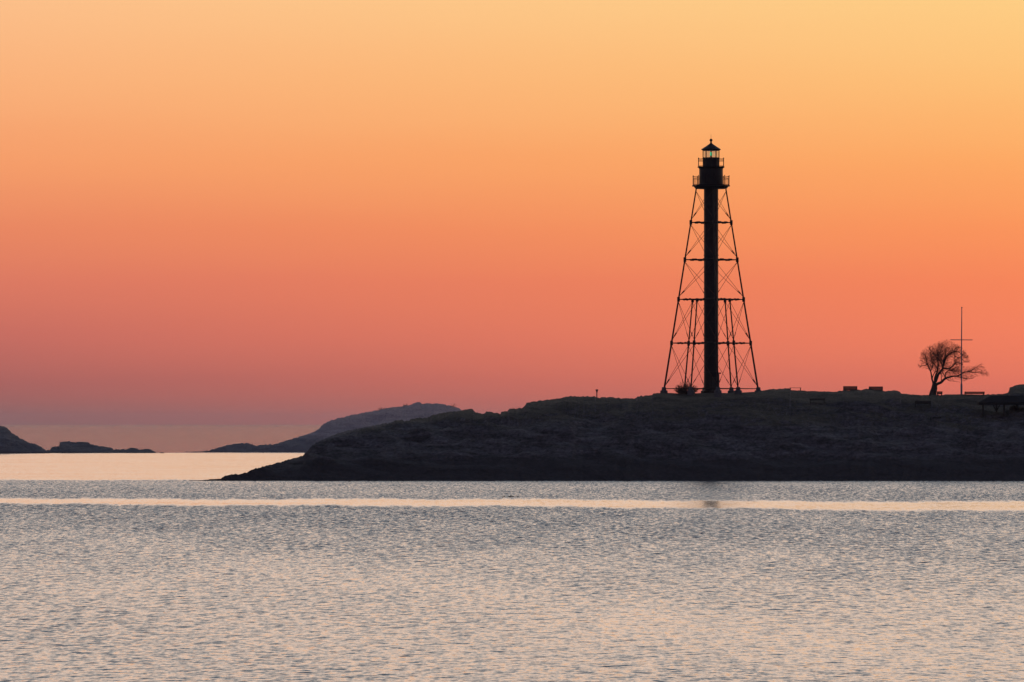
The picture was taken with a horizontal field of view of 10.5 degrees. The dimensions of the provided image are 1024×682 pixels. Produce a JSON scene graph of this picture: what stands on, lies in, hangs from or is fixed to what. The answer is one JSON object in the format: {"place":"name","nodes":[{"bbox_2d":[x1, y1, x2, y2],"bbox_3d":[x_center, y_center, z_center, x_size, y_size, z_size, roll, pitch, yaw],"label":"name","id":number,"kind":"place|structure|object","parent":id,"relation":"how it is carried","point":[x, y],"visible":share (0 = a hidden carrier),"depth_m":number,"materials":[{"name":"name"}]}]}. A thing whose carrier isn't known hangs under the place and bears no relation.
{"place":"outdoors","nodes":[
{"label":"outdoors","id":0,"kind":"place"},
{"bbox_2d":[0,426,48,452],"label":"island","id":1,"kind":"structure","parent":0,"point":[10,442],"depth_m":1268.08,"materials":[{"name":"grey stone"}]},
{"bbox_2d":[47,441,155,452],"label":"islet","id":2,"kind":"object","parent":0,"point":[73,447],"visible":0.73,"depth_m":1276.76,"materials":[{"name":"grey stone"}]},
{"bbox_2d":[186,402,461,451],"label":"island","id":3,"kind":"structure","parent":0,"point":[304,443],"depth_m":1333.80,"materials":[{"name":"grey stone"}]},
{"bbox_2d":[0,425,1023,681],"bbox_3d":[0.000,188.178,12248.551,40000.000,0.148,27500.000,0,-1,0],"label":"sea","id":4,"kind":"structure","parent":0,"point":[168,561],"depth_m":250.88,"materials":[{"name":"grey liquid"}]},
{"bbox_2d":[0,0,1023,424],"label":"sky","id":5,"kind":"structure","parent":0,"point":[213,212],"materials":[{"name":"orange"}]},
{"bbox_2d":[189,384,1023,480],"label":"headland","id":6,"kind":"structure","parent":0,"point":[786,434],"depth_m":669.07,"materials":[{"name":"black stone"}]},
{"bbox_2d":[673,382,696,393],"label":"bush","id":7,"kind":"object","parent":6,"relation":"on","point":[680,390],"visible":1,"depth_m":700.90,"materials":[{"name":"black plant"}]},
{"bbox_2d":[660,139,760,396],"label":"lighthouse","id":8,"kind":"object","parent":6,"relation":"on","point":[710,179],"visible":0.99,"depth_m":702.86,"materials":[{"name":"paint"}]},
{"bbox_2d":[810,398,824,402],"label":"park bench","id":9,"kind":"object","parent":6,"relation":"on","point":[817,399],"visible":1,"depth_m":688.21,"materials":[{"name":"brown wood"}]},
{"bbox_2d":[843,386,856,389],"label":"park bench","id":10,"kind":"object","parent":6,"relation":"on","point":[849,387],"visible":1,"depth_m":702.89,"materials":[{"name":"brown wood"}]},
{"bbox_2d":[869,386,882,390],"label":"park bench","id":11,"kind":"object","parent":6,"relation":"on","point":[877,387],"visible":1,"depth_m":702.98,"materials":[{"name":"brown wood"}]},
{"bbox_2d":[915,401,930,406],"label":"park bench","id":12,"kind":"object","parent":6,"relation":"on","point":[923,402],"visible":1,"depth_m":687.31,"materials":[{"name":"brown wood"}]},
{"bbox_2d":[918,341,989,394],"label":"tree","id":13,"kind":"object","parent":6,"relation":"on","point":[937,356],"visible":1,"depth_m":701.52,"materials":[{"name":"black plant"}]},
{"bbox_2d":[950,307,967,394],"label":"flagpole","id":14,"kind":"object","parent":6,"relation":"on","point":[961,339],"visible":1,"depth_m":700.75,"materials":[{"name":"black metal"}]},
{"bbox_2d":[964,392,984,394],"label":"park bench","id":15,"kind":"object","parent":6,"relation":"on","point":[965,393],"visible":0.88,"depth_m":699.84,"materials":[{"name":"brown wood"}]},
{"bbox_2d":[977,396,1023,416],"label":"picnic shelter","id":16,"kind":"object","parent":6,"relation":"on","point":[1004,400],"visible":1,"depth_m":682.14,"materials":[{"name":"black wood"}]}
]}

